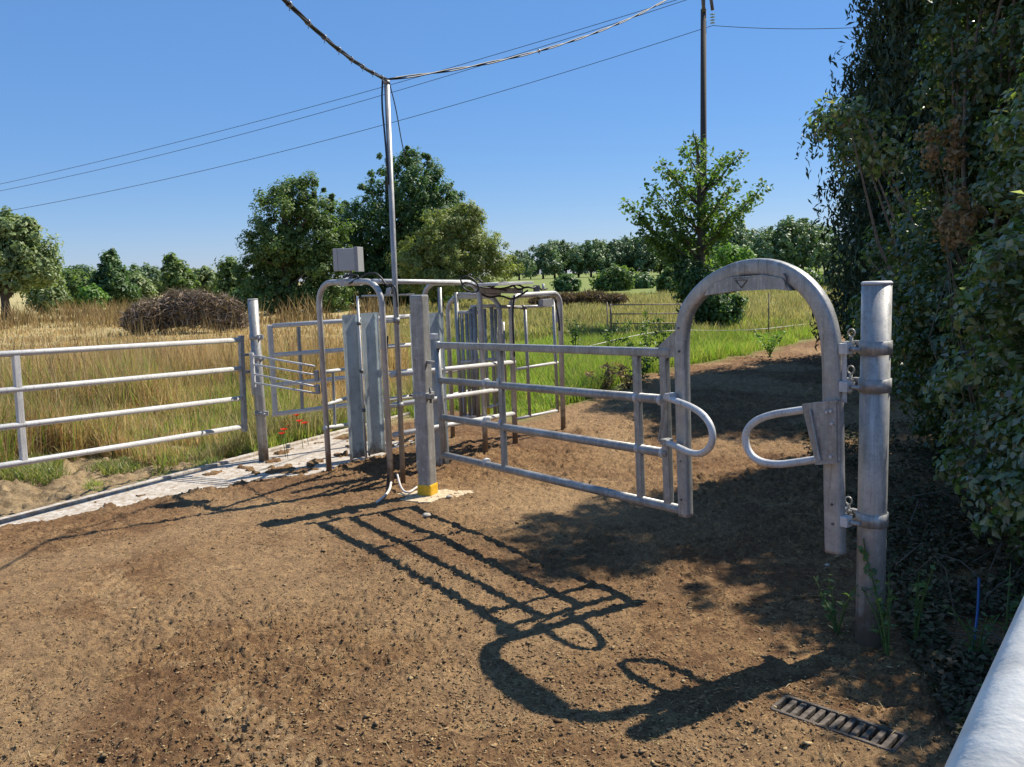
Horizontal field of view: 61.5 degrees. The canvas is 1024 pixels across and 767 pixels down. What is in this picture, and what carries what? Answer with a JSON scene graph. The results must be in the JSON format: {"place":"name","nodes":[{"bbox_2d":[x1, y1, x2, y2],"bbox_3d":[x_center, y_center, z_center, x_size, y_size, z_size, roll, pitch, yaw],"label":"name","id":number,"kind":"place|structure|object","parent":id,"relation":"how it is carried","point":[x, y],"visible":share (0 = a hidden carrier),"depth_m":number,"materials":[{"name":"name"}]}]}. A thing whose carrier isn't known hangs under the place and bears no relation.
{"place":"outdoors","nodes":[
{"label":"outdoors","id":0,"kind":"place"},
{"bbox_2d":[0,312,406,370],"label":"stubble grass","id":1,"kind":"structure","parent":0,"point":[52,336],"depth_m":27.34,"materials":[{"name":"plant"}]},
{"bbox_2d":[0,299,412,466],"bbox_3d":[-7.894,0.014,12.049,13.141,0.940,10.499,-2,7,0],"label":"tall dry grass","id":2,"kind":"structure","parent":0,"point":[30,432],"depth_m":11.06,"materials":[{"name":"plant"}]},
{"bbox_2d":[0,340,457,470],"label":"rough grass","id":3,"kind":"structure","parent":0,"point":[284,421],"depth_m":9.36,"materials":[{"name":"plant"}]},
{"bbox_2d":[0,0,885,281],"label":"sky","id":4,"kind":"structure","parent":0,"point":[82,82],"materials":[{"name":"blue"}]},
{"bbox_2d":[0,265,1023,766],"bbox_3d":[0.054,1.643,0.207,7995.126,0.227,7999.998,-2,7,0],"label":"ground","id":5,"kind":"structure","parent":0,"point":[788,375],"depth_m":4.27,"materials":[{"name":"soil"}]},
{"bbox_2d":[0,205,64,319],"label":"oak tree","id":6,"kind":"object","parent":5,"relation":"on","point":[27,256],"visible":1,"depth_m":48.70,"materials":[{"name":"green plant"}]},
{"bbox_2d":[22,276,73,313],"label":"shrub","id":7,"kind":"object","parent":5,"relation":"on","point":[38,297],"visible":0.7,"depth_m":57.11,"materials":[{"name":"green plant"}]},
{"bbox_2d":[60,266,91,309],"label":"shrub","id":8,"kind":"object","parent":5,"relation":"on","point":[73,281],"visible":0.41,"depth_m":64.69,"materials":[{"name":"green plant"}]},
{"bbox_2d":[61,264,96,278],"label":"shrub","id":9,"kind":"object","parent":5,"relation":"on","point":[87,269],"visible":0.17,"depth_m":117.81,"materials":[{"name":"green plant"}]},
{"bbox_2d":[74,283,109,307],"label":"shrub","id":10,"kind":"object","parent":5,"relation":"on","point":[92,292],"visible":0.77,"depth_m":59.05,"materials":[{"name":"green plant"}]},
{"bbox_2d":[87,247,141,305],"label":"conical tree","id":11,"kind":"object","parent":5,"relation":"on","point":[109,276],"visible":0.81,"depth_m":60.82,"materials":[{"name":"green plant"}]},
{"bbox_2d":[124,270,157,307],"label":"shrub","id":12,"kind":"object","parent":5,"relation":"on","point":[145,285],"visible":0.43,"depth_m":63.01,"materials":[{"name":"green plant"}]},
{"bbox_2d":[125,262,162,288],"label":"shrub","id":13,"kind":"object","parent":5,"relation":"on","point":[153,274],"visible":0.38,"depth_m":83.63,"materials":[{"name":"green plant"}]},
{"bbox_2d":[0,432,300,490],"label":"bank weeds","id":14,"kind":"object","parent":5,"relation":"on","point":[47,472],"visible":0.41,"depth_m":7.71,"materials":[{"name":"green plant"}]},
{"bbox_2d":[0,393,329,472],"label":"matted thatch","id":15,"kind":"object","parent":5,"relation":"on","point":[41,448],"visible":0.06,"depth_m":8.44,"materials":[{"name":"plant"}]},
{"bbox_2d":[157,252,200,292],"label":"shrub","id":16,"kind":"object","parent":5,"relation":"on","point":[175,272],"visible":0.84,"depth_m":58.97,"materials":[{"name":"green plant"}]},
{"bbox_2d":[115,285,248,334],"bbox_3d":[-10.999,-2.406,28.867,4.739,1.847,1.974,-2,7,0],"label":"brush pile","id":17,"kind":"object","parent":5,"relation":"on","point":[187,304],"visible":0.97,"depth_m":28.54,"materials":[{"name":"wood"}]},
{"bbox_2d":[0,314,391,417],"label":"dock stalks","id":18,"kind":"object","parent":5,"relation":"on","point":[60,364],"visible":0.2,"depth_m":13.36,"materials":[{"name":"beige plant"}]},
{"bbox_2d":[0,292,406,328],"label":"weed band","id":19,"kind":"object","parent":5,"relation":"on","point":[108,312],"visible":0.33,"depth_m":39.59,"materials":[{"name":"plant"}]},
{"bbox_2d":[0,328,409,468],"bbox_3d":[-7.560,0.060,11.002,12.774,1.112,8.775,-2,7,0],"label":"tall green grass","id":20,"kind":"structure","parent":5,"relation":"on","point":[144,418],"depth_m":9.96,"materials":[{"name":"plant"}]},
{"bbox_2d":[187,265,222,293],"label":"shrub","id":21,"kind":"object","parent":5,"relation":"on","point":[205,275],"visible":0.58,"depth_m":64.67,"materials":[{"name":"green plant"}]},
{"bbox_2d":[0,412,413,526],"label":"concrete apron","id":22,"kind":"object","parent":5,"relation":"on","point":[183,481],"visible":0.15,"depth_m":7.19,"materials":[{"name":"concrete"}]},
{"bbox_2d":[247,299,268,461],"bbox_3d":[-2.260,0.072,7.737,0.142,1.663,0.102,1,8,20],"label":"steel post","id":23,"kind":"object","parent":22,"relation":"on","point":[255,338],"visible":0.88,"depth_m":7.70,"materials":[{"name":"metal"}]},
{"bbox_2d":[0,335,253,468],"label":"field gate","id":24,"kind":"structure","parent":23,"relation":"attached to","point":[21,424],"depth_m":6.49,"materials":[{"name":"metal"}]},
{"bbox_2d":[267,314,412,416],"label":"field gate","id":25,"kind":"structure","parent":23,"relation":"attached to","point":[299,353],"depth_m":7.99,"materials":[{"name":"metal"}]},
{"bbox_2d":[316,278,565,486],"bbox_3d":[-0.515,-0.160,7.943,1.136,1.659,2.688,4,9,39],"label":"sorting race","id":26,"kind":"object","parent":22,"relation":"on","point":[374,409],"visible":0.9,"depth_m":7.72,"materials":[{"name":"metal"}]},
{"bbox_2d":[250,353,319,393],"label":"closing bars","id":27,"kind":"object","parent":26,"relation":"attached to","point":[315,375],"visible":1,"depth_m":7.31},
{"bbox_2d":[333,247,363,285],"bbox_3d":[-1.300,-0.930,6.839,0.222,0.304,0.154,-2,7,0],"label":"control box","id":28,"kind":"object","parent":26,"relation":"attached to","point":[350,260],"visible":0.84,"depth_m":6.78,"materials":[{"name":"grey plastic"}]},
{"bbox_2d":[342,314,364,459],"bbox_3d":[-1.398,0.033,7.597,0.035,1.280,0.185,4,10,41],"label":"sheet door","id":29,"kind":"structure","parent":26,"relation":"in","point":[353,394],"depth_m":7.61,"materials":[{"name":"metal"}]},
{"bbox_2d":[343,272,397,306],"bbox_3d":[-1.096,-0.728,6.673,0.501,0.270,0.044,1,8,25],"label":"cable loop","id":30,"kind":"object","parent":26,"relation":"attached to","point":[377,274],"visible":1,"depth_m":6.64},
{"bbox_2d":[360,312,385,455],"bbox_3d":[-1.258,0.006,7.754,0.035,1.285,0.200,4,10,41],"label":"sheet door","id":31,"kind":"structure","parent":26,"relation":"in","point":[370,331],"depth_m":7.77,"materials":[{"name":"metal"}]},
{"bbox_2d":[409,312,449,470],"bbox_3d":[-0.687,0.065,7.124,0.035,1.290,0.350,5,10,44],"label":"sheet door","id":32,"kind":"structure","parent":26,"relation":"in","point":[436,322],"depth_m":7.19,"materials":[{"name":"metal"}]},
{"bbox_2d":[460,276,506,292],"bbox_3d":[-0.196,-0.867,7.463,0.150,0.151,0.632,4,9,39],"label":"cable loop","id":33,"kind":"object","parent":26,"relation":"hanging from","point":[477,285],"visible":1,"depth_m":7.27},
{"bbox_2d":[481,290,527,299],"bbox_3d":[-0.070,-0.803,7.837,0.511,0.088,0.021,-6,8,-30],"label":"cable loop","id":34,"kind":"object","parent":26,"relation":"attached to","point":[516,297],"visible":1,"depth_m":7.83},
{"bbox_2d":[512,295,514,356],"bbox_3d":[0.019,-0.530,7.925,0.040,0.567,0.024,-5,8,-23],"label":"cable loop","id":35,"kind":"object","parent":26,"relation":"attached to","point":[513,323],"visible":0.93,"depth_m":7.91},
{"bbox_2d":[491,281,547,290],"bbox_3d":[0.104,-0.898,7.923,0.094,0.106,0.803,4,9,40],"label":"cable loop","id":36,"kind":"object","parent":26,"relation":"on","point":[516,288],"visible":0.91,"depth_m":7.88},
{"bbox_2d":[211,255,253,296],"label":"shrub","id":37,"kind":"object","parent":5,"relation":"on","point":[226,285],"visible":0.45,"depth_m":51.06,"materials":[{"name":"green plant"}]},
{"bbox_2d":[231,284,267,312],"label":"shrub","id":38,"kind":"object","parent":5,"relation":"on","point":[236,292],"visible":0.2,"depth_m":45.10,"materials":[{"name":"green plant"}]},
{"bbox_2d":[154,402,410,472],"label":"verge grass","id":39,"kind":"structure","parent":5,"relation":"on","point":[272,440],"depth_m":8.49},
{"bbox_2d":[231,171,356,313],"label":"ash tree","id":40,"kind":"object","parent":5,"relation":"on","point":[283,260],"visible":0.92,"depth_m":42.80,"materials":[{"name":"green plant"}]},
{"bbox_2d":[381,80,405,483],"bbox_3d":[-0.936,-0.715,6.588,0.164,3.127,0.065,-6,9,-32],"label":"conduit pole","id":41,"kind":"object","parent":5,"relation":"on","point":[398,405],"visible":0.95,"depth_m":6.57,"materials":[{"name":"metal"}]},
{"bbox_2d":[282,0,387,80],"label":"overhead cable","id":42,"kind":"object","parent":41,"relation":"attached to","point":[296,11],"visible":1,"depth_m":4.80,"materials":[{"name":"rubber"}]},
{"bbox_2d":[389,83,406,162],"bbox_3d":[-0.896,-2.071,6.917,0.039,0.464,0.951,-2,7,0],"label":"stay wire","id":43,"kind":"object","parent":41,"relation":"attached to","point":[398,122],"visible":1,"depth_m":6.66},
{"bbox_2d":[387,0,665,79],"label":"overhead cable","id":44,"kind":"object","parent":41,"relation":"attached to","point":[488,62],"visible":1,"depth_m":8.01,"materials":[{"name":"rubber"}]},
{"bbox_2d":[326,145,466,308],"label":"broadleaf tree","id":45,"kind":"object","parent":5,"relation":"on","point":[415,204],"visible":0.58,"depth_m":47.30,"materials":[{"name":"green plant"}]},
{"bbox_2d":[398,295,477,503],"bbox_3d":[-0.604,0.198,6.254,0.572,1.678,0.407,1,8,20],"label":"steel post","id":46,"kind":"object","parent":5,"relation":"on","point":[422,395],"visible":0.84,"depth_m":6.25,"materials":[{"name":"grey metal"}]},
{"bbox_2d":[426,258,861,554],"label":"walk through gate","id":47,"kind":"structure","parent":46,"relation":"attached to","point":[824,419],"depth_m":4.20,"materials":[{"name":"metal"}]},
{"bbox_2d":[385,199,524,306],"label":"willow tree","id":48,"kind":"object","parent":5,"relation":"on","point":[449,237],"visible":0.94,"depth_m":40.89,"materials":[{"name":"green plant"}]},
{"bbox_2d":[0,425,1009,766],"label":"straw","id":49,"kind":"object","parent":5,"relation":"on","point":[500,651],"visible":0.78,"depth_m":3.50,"materials":[{"name":"beige plant"}]},
{"bbox_2d":[505,250,536,279],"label":"tree","id":50,"kind":"object","parent":5,"relation":"on","point":[527,262],"visible":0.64,"depth_m":246.00,"materials":[{"name":"green plant"}]},
{"bbox_2d":[522,241,566,278],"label":"tree","id":51,"kind":"object","parent":5,"relation":"on","point":[543,261],"visible":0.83,"depth_m":265.04,"materials":[{"name":"green plant"}]},
{"bbox_2d":[539,239,570,277],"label":"tree","id":52,"kind":"object","parent":5,"relation":"on","point":[550,255],"visible":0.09,"depth_m":277.83,"materials":[{"name":"green plant"}]},
{"bbox_2d":[549,272,582,291],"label":"shrub","id":53,"kind":"object","parent":5,"relation":"on","point":[565,282],"visible":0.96,"depth_m":74.05,"materials":[{"name":"green plant"}]},
{"bbox_2d":[545,239,588,275],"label":"tree","id":54,"kind":"object","parent":5,"relation":"on","point":[564,246],"visible":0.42,"depth_m":274.41,"materials":[{"name":"green plant"}]},
{"bbox_2d":[565,318,586,345],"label":"weed","id":55,"kind":"object","parent":5,"relation":"on","point":[573,333],"visible":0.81,"depth_m":16.41,"materials":[{"name":"green plant"}]},
{"bbox_2d":[527,287,629,305],"bbox_3d":[3.091,-3.959,39.835,4.862,0.979,1.455,-2,7,0],"label":"brush pile","id":56,"kind":"object","parent":5,"relation":"on","point":[590,296],"visible":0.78,"depth_m":39.49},
{"bbox_2d":[564,238,611,276],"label":"tree","id":57,"kind":"object","parent":5,"relation":"on","point":[590,258],"visible":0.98,"depth_m":270.29,"materials":[{"name":"green plant"}]},
{"bbox_2d":[585,361,627,389],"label":"weed","id":58,"kind":"object","parent":5,"relation":"on","point":[606,383],"visible":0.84,"depth_m":11.61,"materials":[{"name":"green plant"}]},
{"bbox_2d":[606,302,607,326],"bbox_3d":[1.909,-1.127,17.202,0.028,1.000,0.024,-2,7,0],"label":"fence stake","id":59,"kind":"object","parent":5,"relation":"on","point":[607,312],"visible":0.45,"depth_m":17.16,"materials":[{"name":"wood"}]},
{"bbox_2d":[590,324,805,345],"bbox_3d":[5.080,-1.246,19.870,9.907,0.160,1.053,-7,9,-36],"label":"fence rope","id":60,"kind":"object","parent":59,"relation":"attached to","point":[704,330],"visible":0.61,"depth_m":19.77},
{"bbox_2d":[595,314,631,346],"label":"weed","id":61,"kind":"object","parent":5,"relation":"on","point":[611,336],"visible":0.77,"depth_m":15.12,"materials":[{"name":"green plant"}]},
{"bbox_2d":[588,263,639,290],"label":"shrub","id":62,"kind":"object","parent":5,"relation":"on","point":[617,278],"visible":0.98,"depth_m":70.79,"materials":[{"name":"green plant"}]},
{"bbox_2d":[596,239,631,271],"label":"tree","id":63,"kind":"object","parent":5,"relation":"on","point":[616,256],"visible":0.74,"depth_m":273.90,"materials":[{"name":"green plant"}]},
{"bbox_2d":[606,357,651,388],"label":"weed","id":64,"kind":"object","parent":5,"relation":"on","point":[625,376],"visible":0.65,"depth_m":11.76,"materials":[{"name":"green plant"}]},
{"bbox_2d":[616,235,661,274],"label":"tree","id":65,"kind":"object","parent":5,"relation":"on","point":[629,258],"visible":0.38,"depth_m":275.06,"materials":[{"name":"green plant"}]},
{"bbox_2d":[621,335,658,382],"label":"weed","id":66,"kind":"object","parent":5,"relation":"on","point":[630,344],"visible":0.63,"depth_m":12.07,"materials":[{"name":"green plant"}]},
{"bbox_2d":[630,271,654,288],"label":"shrub","id":67,"kind":"object","parent":5,"relation":"on","point":[646,280],"visible":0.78,"depth_m":76.66,"materials":[{"name":"green plant"}]},
{"bbox_2d":[609,304,681,329],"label":"rusty gate","id":68,"kind":"structure","parent":5,"relation":"on","point":[611,314],"depth_m":19.06,"materials":[{"name":"metal"}]},
{"bbox_2d":[630,235,663,272],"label":"tree","id":69,"kind":"object","parent":5,"relation":"on","point":[648,259],"visible":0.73,"depth_m":268.61,"materials":[{"name":"green plant"}]},
{"bbox_2d":[638,306,659,346],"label":"weed","id":70,"kind":"object","parent":5,"relation":"on","point":[645,331],"visible":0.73,"depth_m":16.04,"materials":[{"name":"green plant"}]},
{"bbox_2d":[642,310,671,374],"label":"weed","id":71,"kind":"object","parent":5,"relation":"on","point":[659,331],"visible":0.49,"depth_m":12.88,"materials":[{"name":"green plant"}]},
{"bbox_2d":[654,263,677,292],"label":"shrub","id":72,"kind":"object","parent":5,"relation":"on","point":[663,279],"visible":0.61,"depth_m":59.20,"materials":[{"name":"green plant"}]},
{"bbox_2d":[617,131,773,326],"bbox_3d":[4.572,-3.839,22.213,3.967,5.150,2.990,-2,7,0],"label":"young tree","id":73,"kind":"object","parent":5,"relation":"on","point":[700,246],"visible":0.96,"depth_m":21.77,"materials":[{"name":"green plant"}]},
{"bbox_2d":[700,0,714,271],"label":"power pole","id":74,"kind":"object","parent":5,"relation":"on","point":[703,111],"visible":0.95,"depth_m":23.14,"materials":[{"name":"brown wood"}]},
{"bbox_2d":[2,0,675,183],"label":"overhead wire","id":75,"kind":"object","parent":74,"relation":"attached to","point":[355,94],"visible":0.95,"depth_m":27.27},
{"bbox_2d":[1,0,684,190],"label":"overhead wire","id":76,"kind":"object","parent":74,"relation":"attached to","point":[349,104],"visible":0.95,"depth_m":27.22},
{"bbox_2d":[3,25,712,211],"bbox_3d":[-8.597,-7.755,27.712,29.441,3.902,0.016,0,8,18],"label":"overhead wire","id":77,"kind":"object","parent":74,"relation":"attached to","point":[377,126],"visible":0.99,"depth_m":26.21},
{"bbox_2d":[713,25,862,28],"bbox_3d":[8.735,-8.996,21.075,7.803,0.899,0.016,2,8,31],"label":"overhead wire","id":78,"kind":"object","parent":74,"relation":"attached to","point":[785,28],"visible":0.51,"depth_m":22.12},
{"bbox_2d":[669,254,748,327],"bbox_3d":[5.012,-2.260,21.836,2.047,2.093,1.565,-2,7,0],"label":"bush","id":79,"kind":"object","parent":5,"relation":"on","point":[711,309],"visible":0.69,"depth_m":21.61,"materials":[{"name":"green plant"}]},
{"bbox_2d":[674,242,756,300],"bbox_3d":[6.089,-2.990,25.816,2.465,2.469,1.341,-2,7,0],"label":"bush","id":80,"kind":"object","parent":5,"relation":"on","point":[726,255],"visible":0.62,"depth_m":25.50,"materials":[{"name":"green plant"}]},
{"bbox_2d":[709,222,762,266],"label":"tree","id":81,"kind":"object","parent":5,"relation":"on","point":[737,237],"visible":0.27,"depth_m":210.35,"materials":[{"name":"green plant"}]},
{"bbox_2d":[741,226,780,257],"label":"tree","id":82,"kind":"object","parent":5,"relation":"on","point":[770,228],"visible":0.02,"depth_m":187.32,"materials":[{"name":"green plant"}]},
{"bbox_2d":[754,327,786,356],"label":"weed","id":83,"kind":"object","parent":5,"relation":"on","point":[769,348],"visible":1,"depth_m":15.32,"materials":[{"name":"green plant"}]},
{"bbox_2d":[750,215,824,269],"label":"tree","id":84,"kind":"object","parent":5,"relation":"on","point":[785,241],"visible":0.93,"depth_m":171.34,"materials":[{"name":"green plant"}]},
{"bbox_2d":[774,216,842,269],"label":"tree","id":85,"kind":"object","parent":5,"relation":"on","point":[827,243],"visible":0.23,"depth_m":175.88,"materials":[{"name":"green plant"}]},
{"bbox_2d":[798,266,827,287],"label":"shrub","id":86,"kind":"object","parent":5,"relation":"on","point":[812,273],"visible":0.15,"depth_m":58.78,"materials":[{"name":"green plant"}]},
{"bbox_2d":[798,227,839,270],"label":"tree","id":87,"kind":"object","parent":5,"relation":"on","point":[825,231],"visible":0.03,"depth_m":186.78,"materials":[{"name":"green plant"}]},
{"bbox_2d":[819,267,842,290],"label":"shrub","id":88,"kind":"object","parent":5,"relation":"on","point":[823,279],"visible":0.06,"depth_m":49.62,"materials":[{"name":"green plant"}]},
{"bbox_2d":[813,574,858,633],"bbox_3d":[1.405,0.966,3.743,0.128,0.284,0.272,-2,7,0],"label":"nettle","id":89,"kind":"object","parent":5,"relation":"on","point":[832,611],"visible":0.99,"depth_m":3.76,"materials":[{"name":"green plant"}]},
{"bbox_2d":[770,695,908,751],"bbox_3d":[1.144,1.219,3.029,0.446,0.065,0.138,5,10,44],"label":"drain grate","id":90,"kind":"object","parent":5,"relation":"on","point":[785,707],"visible":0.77,"depth_m":3.02,"materials":[{"name":"metal"}]},
{"bbox_2d":[842,281,892,648],"bbox_3d":[1.461,0.490,3.618,0.237,1.827,0.127,5,10,45],"label":"steel post","id":91,"kind":"object","parent":5,"relation":"on","point":[870,513],"visible":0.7,"depth_m":3.51,"materials":[{"name":"metal"}]},
{"bbox_2d":[857,538,889,643],"bbox_3d":[1.502,0.869,3.565,0.139,0.456,0.041,-1,7,7],"label":"climbing sprig","id":92,"kind":"object","parent":91,"relation":"attached to","point":[865,558],"visible":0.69,"depth_m":3.55,"materials":[{"name":"green plant"}]},
{"bbox_2d":[799,92,945,393],"bbox_3d":[5.109,-1.740,10.652,2.743,3.694,2.085,-8,9,-39],"label":"elder bush","id":93,"kind":"object","parent":5,"relation":"on","point":[865,150],"visible":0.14,"depth_m":10.37,"materials":[{"name":"green plant"}]},
{"bbox_2d":[861,572,898,655],"bbox_3d":[1.519,0.955,3.548,0.147,0.334,0.132,1,8,20],"label":"nettle","id":94,"kind":"object","parent":5,"relation":"on","point":[883,635],"visible":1,"depth_m":3.53,"materials":[{"name":"green plant"}]},
{"bbox_2d":[794,0,1011,356],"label":"conifer tree","id":95,"kind":"object","parent":5,"relation":"on","point":[887,61],"visible":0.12,"depth_m":12.88,"materials":[{"name":"green plant"}]},
{"bbox_2d":[798,408,1023,740],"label":"leaf litter","id":96,"kind":"object","parent":5,"relation":"on","point":[959,704],"visible":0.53,"depth_m":4.21,"materials":[{"name":"plant"}]},
{"bbox_2d":[904,562,935,642],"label":"nettle","id":97,"kind":"object","parent":5,"relation":"on","point":[917,613],"visible":0.95,"depth_m":3.55,"materials":[{"name":"green plant"}]},
{"bbox_2d":[850,486,1023,644],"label":"dead stems","id":98,"kind":"object","parent":5,"relation":"on","point":[939,562],"visible":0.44,"depth_m":4.06,"materials":[{"name":"brown plant"}]},
{"bbox_2d":[914,114,976,449],"bbox_3d":[3.539,-0.737,6.882,0.641,2.712,0.617,-8,9,-39],"label":"withered bush","id":99,"kind":"object","parent":5,"relation":"on","point":[952,155],"visible":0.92,"depth_m":6.66,"materials":[{"name":"brown plant"}]},
{"bbox_2d":[876,0,1023,460],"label":"thorn bush","id":100,"kind":"object","parent":5,"relation":"on","point":[964,63],"visible":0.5,"depth_m":6.81,"materials":[{"name":"green plant"}]},
{"bbox_2d":[910,3,1023,564],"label":"bush","id":101,"kind":"object","parent":5,"relation":"on","point":[998,266],"visible":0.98,"depth_m":4.67,"materials":[{"name":"green plant"}]},
{"bbox_2d":[945,606,1004,660],"bbox_3d":[1.865,1.006,3.436,0.268,0.242,0.142,-2,7,0],"label":"nettle","id":102,"kind":"object","parent":5,"relation":"on","point":[972,647],"visible":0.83,"depth_m":3.45,"materials":[{"name":"green plant"}]},
{"bbox_2d":[970,578,979,652],"bbox_3d":[1.831,1.061,3.461,0.040,0.233,1.091,3,9,34],"label":"water hose","id":103,"kind":"object","parent":5,"relation":"on","point":[978,602],"visible":0.4,"depth_m":3.79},
{"bbox_2d":[929,186,1022,484],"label":"withered bush","id":104,"kind":"object","parent":5,"relation":"on","point":[944,226],"visible":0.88,"depth_m":5.91,"materials":[{"name":"brown plant"}]},
{"bbox_2d":[944,596,1023,766],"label":"barrier rail","id":105,"kind":"object","parent":5,"relation":"on","point":[991,734],"depth_m":0.65,"materials":[{"name":"metal"}]},
{"bbox_2d":[998,562,1023,636],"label":"nettle","id":106,"kind":"object","parent":5,"relation":"on","point":[1009,584],"visible":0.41,"depth_m":3.62,"materials":[{"name":"green plant"}]},
{"bbox_2d":[378,284,854,342],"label":"meadow grass","id":107,"kind":"structure","parent":0,"point":[540,318],"depth_m":28.94,"materials":[{"name":"plant"}]},
{"bbox_2d":[405,315,853,417],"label":"meadow grass","id":108,"kind":"structure","parent":0,"point":[707,345],"depth_m":14.89,"materials":[{"name":"plant"}]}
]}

